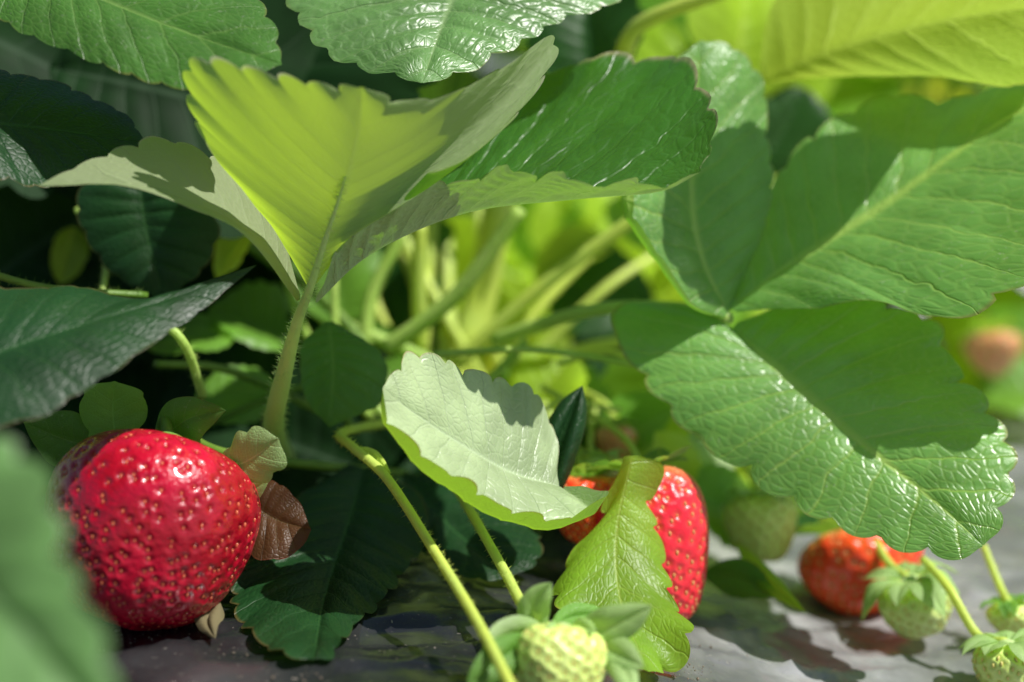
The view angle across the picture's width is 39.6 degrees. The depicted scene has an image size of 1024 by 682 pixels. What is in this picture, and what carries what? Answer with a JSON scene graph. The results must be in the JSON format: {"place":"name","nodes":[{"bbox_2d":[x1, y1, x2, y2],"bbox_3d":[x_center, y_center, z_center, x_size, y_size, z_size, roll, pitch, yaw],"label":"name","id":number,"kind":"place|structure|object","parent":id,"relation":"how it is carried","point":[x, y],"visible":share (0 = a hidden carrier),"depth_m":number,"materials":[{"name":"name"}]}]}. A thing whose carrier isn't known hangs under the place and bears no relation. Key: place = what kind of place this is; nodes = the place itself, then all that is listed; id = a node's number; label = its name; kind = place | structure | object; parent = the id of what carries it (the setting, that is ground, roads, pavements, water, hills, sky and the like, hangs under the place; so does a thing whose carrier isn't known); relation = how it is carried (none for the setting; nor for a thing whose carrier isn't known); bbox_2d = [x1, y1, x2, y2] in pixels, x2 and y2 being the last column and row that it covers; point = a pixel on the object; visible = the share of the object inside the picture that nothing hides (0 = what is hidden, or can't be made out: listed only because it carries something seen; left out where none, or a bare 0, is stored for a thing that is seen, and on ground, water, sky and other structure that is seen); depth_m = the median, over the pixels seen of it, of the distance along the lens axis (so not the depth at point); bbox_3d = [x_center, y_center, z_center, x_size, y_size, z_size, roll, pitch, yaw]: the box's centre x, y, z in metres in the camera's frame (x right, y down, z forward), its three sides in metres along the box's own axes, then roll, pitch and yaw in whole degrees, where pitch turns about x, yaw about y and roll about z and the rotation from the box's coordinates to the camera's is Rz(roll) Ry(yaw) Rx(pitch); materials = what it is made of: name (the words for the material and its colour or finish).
{"place":"outdoors","nodes":[
{"label":"outdoors","id":0,"kind":"place"},
{"bbox_2d":[481,58,510,69],"label":"sky","id":1,"kind":"structure","parent":0,"point":[493,63],"materials":[{"name":"grey"}]},
{"bbox_2d":[94,287,1023,681],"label":"ground","id":2,"kind":"structure","parent":0,"point":[416,627],"depth_m":0.26,"materials":[{"name":"plastic"}]},
{"bbox_2d":[0,438,117,681],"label":"strawberry leaf","id":3,"kind":"object","parent":2,"relation":"on","point":[51,629],"visible":1,"depth_m":0.13,"materials":[{"name":"green plant"}]},
{"bbox_2d":[0,265,255,427],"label":"strawberry leaf","id":4,"kind":"object","parent":2,"relation":"on","point":[60,346],"visible":1,"depth_m":0.21,"materials":[{"name":"green plant"}]},
{"bbox_2d":[230,464,428,659],"bbox_3d":[-0.034,0.036,0.244,0.027,0.016,0.067,2,8,12],"label":"strawberry leaf","id":5,"kind":"object","parent":2,"relation":"on","point":[320,592],"visible":0.97,"depth_m":0.25,"materials":[{"name":"green plant"}]},
{"bbox_2d":[251,480,310,559],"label":"strawberry leaf","id":6,"kind":"object","parent":5,"relation":"on","point":[284,530],"visible":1,"depth_m":0.24,"materials":[{"name":"brown plant"}]},
{"bbox_2d":[299,321,387,426],"bbox_3d":[-0.032,0.006,0.263,0.016,0.018,0.010,0,8,0],"label":"strawberry leaf","id":7,"kind":"object","parent":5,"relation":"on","point":[344,373],"visible":0.99,"depth_m":0.26,"materials":[{"name":"green plant"}]},
{"bbox_2d":[332,418,515,681],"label":"fruit stalk","id":8,"kind":"object","parent":2,"relation":"on","point":[374,460],"visible":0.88,"depth_m":0.23,"materials":[{"name":"green plant"}]},
{"bbox_2d":[112,629,747,681],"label":"soil crumbs","id":9,"kind":"object","parent":2,"relation":"on","point":[273,677],"visible":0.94,"depth_m":0.23,"materials":[{"name":"brown soil"}]},
{"bbox_2d":[0,0,902,549],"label":"strawberry plant","id":10,"kind":"object","parent":2,"relation":"on","point":[458,290],"visible":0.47,"depth_m":0.32,"materials":[{"name":"green plant"}]},
{"bbox_2d":[0,69,142,187],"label":"strawberry leaf","id":11,"kind":"object","parent":10,"relation":"attached to","point":[49,129],"visible":1,"depth_m":0.23,"materials":[{"name":"green plant"}]},
{"bbox_2d":[0,0,281,89],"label":"strawberry leaf","id":12,"kind":"object","parent":10,"relation":"attached to","point":[155,41],"visible":1,"depth_m":0.22,"materials":[{"name":"green plant"}]},
{"bbox_2d":[76,184,220,295],"bbox_3d":[-0.069,-0.019,0.270,0.027,0.023,0.003,0,8,0],"label":"strawberry leaf","id":13,"kind":"object","parent":10,"relation":"hanging from","point":[152,244],"visible":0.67,"depth_m":0.27,"materials":[{"name":"green plant"}]},
{"bbox_2d":[23,35,717,638],"bbox_3d":[-0.024,-0.006,0.262,0.116,0.096,0.106,0,8,0],"label":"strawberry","id":14,"kind":"object","parent":10,"relation":"on","point":[312,177],"depth_m":0.23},
{"bbox_2d":[286,0,620,82],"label":"strawberry leaf","id":15,"kind":"object","parent":10,"relation":"attached to","point":[422,41],"visible":1,"depth_m":0.24,"materials":[{"name":"green plant"}]},
{"bbox_2d":[688,433,734,511],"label":"strawberry leaf","id":16,"kind":"object","parent":10,"relation":"on","point":[706,456],"visible":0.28,"depth_m":0.32,"materials":[{"name":"green plant"}]},
{"bbox_2d":[721,466,797,562],"bbox_3d":[0.052,0.031,0.308,0.017,0.031,0.033,-1,8,-10],"label":"strawberry","id":17,"kind":"object","parent":10,"relation":"hanging from","point":[759,522],"visible":0.87,"depth_m":0.30,"materials":[{"name":"green food"}]},
{"bbox_2d":[759,0,1023,86],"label":"strawberry leaf","id":18,"kind":"object","parent":10,"relation":"attached to","point":[980,41],"visible":0.98,"depth_m":0.29,"materials":[{"name":"green plant"}]},
{"bbox_2d":[402,472,542,580],"bbox_3d":[-0.008,0.035,0.270,0.028,0.013,0.033,0,8,0],"label":"strawberry leaf","id":19,"kind":"object","parent":2,"relation":"on","point":[458,541],"visible":0.62,"depth_m":0.27,"materials":[{"name":"green plant"}]},
{"bbox_2d":[418,38,547,99],"bbox_3d":[-0.061,-0.103,0.642,0.329,0.269,0.340,0,8,0],"label":"strawberry plant","id":20,"kind":"object","parent":2,"relation":"on","point":[454,82],"depth_m":0.76,"materials":[{"name":"green plant"}]},
{"bbox_2d":[381,351,608,529],"bbox_3d":[-0.005,0.016,0.233,0.038,0.029,0.022,-4,9,-29],"label":"strawberry leaf","id":21,"kind":"object","parent":2,"relation":"on","point":[481,441],"visible":1,"depth_m":0.23,"materials":[{"name":"green plant"}]},
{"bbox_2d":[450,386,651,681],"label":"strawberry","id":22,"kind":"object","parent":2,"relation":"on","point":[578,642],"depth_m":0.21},
{"bbox_2d":[559,449,611,543],"bbox_3d":[0.014,0.028,0.282,0.016,0.016,0.039,0,8,0],"label":"strawberry","id":23,"kind":"object","parent":2,"relation":"on","point":[582,529],"visible":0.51,"depth_m":0.27,"materials":[{"name":"red food"}]},
{"bbox_2d":[577,401,627,476],"bbox_3d":[0.018,0.022,0.295,0.011,0.014,0.032,0,8,0],"label":"strawberry","id":24,"kind":"object","parent":2,"relation":"on","point":[598,455],"visible":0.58,"depth_m":0.28,"materials":[{"name":"green plant"}]},
{"bbox_2d":[584,389,638,459],"bbox_3d":[0.018,0.018,0.310,0.010,0.015,0.023,-7,11,-40],"label":"strawberry","id":25,"kind":"object","parent":2,"relation":"on","point":[607,440],"visible":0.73,"depth_m":0.30,"materials":[{"name":"green food"}]},
{"bbox_2d":[552,456,693,672],"bbox_3d":[0.018,0.037,0.240,0.023,0.031,0.028,0,8,0],"label":"strawberry leaf","id":26,"kind":"object","parent":2,"relation":"on","point":[617,555],"visible":0.88,"depth_m":0.24,"materials":[{"name":"green plant"}]},
{"bbox_2d":[540,384,708,618],"bbox_3d":[0.022,0.032,0.280,0.024,0.040,0.053,-2,8,-11],"label":"strawberry","id":27,"kind":"object","parent":2,"relation":"on","point":[676,504],"visible":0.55,"depth_m":0.26,"materials":[{"name":"red food"}]},
{"bbox_2d":[706,558,773,598],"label":"strawberry leaf","id":28,"kind":"object","parent":2,"relation":"on","point":[739,578],"visible":0.95,"depth_m":0.28,"materials":[{"name":"green plant"}]},
{"bbox_2d":[490,41,1023,559],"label":"strawberry leaf","id":29,"kind":"object","parent":2,"relation":"on","point":[826,385],"visible":0.95,"depth_m":0.26,"materials":[{"name":"green plant"}]},
{"bbox_2d":[736,542,806,612],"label":"strawberry leaf","id":30,"kind":"object","parent":2,"relation":"on","point":[776,587],"visible":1,"depth_m":0.28,"materials":[{"name":"green plant"}]},
{"bbox_2d":[696,434,922,615],"bbox_3d":[0.063,0.040,0.304,0.048,0.036,0.031,1,8,10],"label":"strawberry","id":31,"kind":"object","parent":2,"relation":"on","point":[836,564],"visible":0.51,"depth_m":0.29,"materials":[{"name":"red food"}]},
{"bbox_2d":[789,76,990,309],"bbox_3d":[0.162,-0.132,0.605,0.315,0.275,0.359,0,8,0],"label":"strawberry plant","id":32,"kind":"object","parent":2,"relation":"on","point":[942,88],"visible":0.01,"depth_m":0.60,"materials":[{"name":"green plant"}]},
{"bbox_2d":[861,537,959,639],"bbox_3d":[0.079,0.047,0.281,0.019,0.021,0.029,1,8,10],"label":"strawberry","id":33,"kind":"object","parent":2,"relation":"on","point":[914,602],"visible":0.99,"depth_m":0.27,"materials":[{"name":"green food"}]},
{"bbox_2d":[897,78,988,102],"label":"strawberry plant","id":34,"kind":"object","parent":2,"relation":"on","point":[983,87],"depth_m":1.29,"materials":[{"name":"green plant"}]},
{"bbox_2d":[917,287,1023,415],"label":"strawberry plant","id":35,"kind":"object","parent":2,"relation":"on","point":[1004,391],"visible":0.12,"depth_m":0.49,"materials":[{"name":"green plant"}]},
{"bbox_2d":[919,555,1023,681],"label":"strawberry","id":36,"kind":"object","parent":2,"relation":"on","point":[998,656],"visible":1,"depth_m":0.25,"materials":[{"name":"green plant"}]},
{"bbox_2d":[962,309,1023,377],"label":"strawberry","id":37,"kind":"object","parent":2,"relation":"on","point":[991,348],"visible":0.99,"depth_m":0.45,"materials":[{"name":"orange plant"}]},
{"bbox_2d":[979,544,1023,636],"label":"strawberry","id":38,"kind":"object","parent":2,"relation":"on","point":[1004,611],"visible":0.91,"depth_m":0.27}
]}

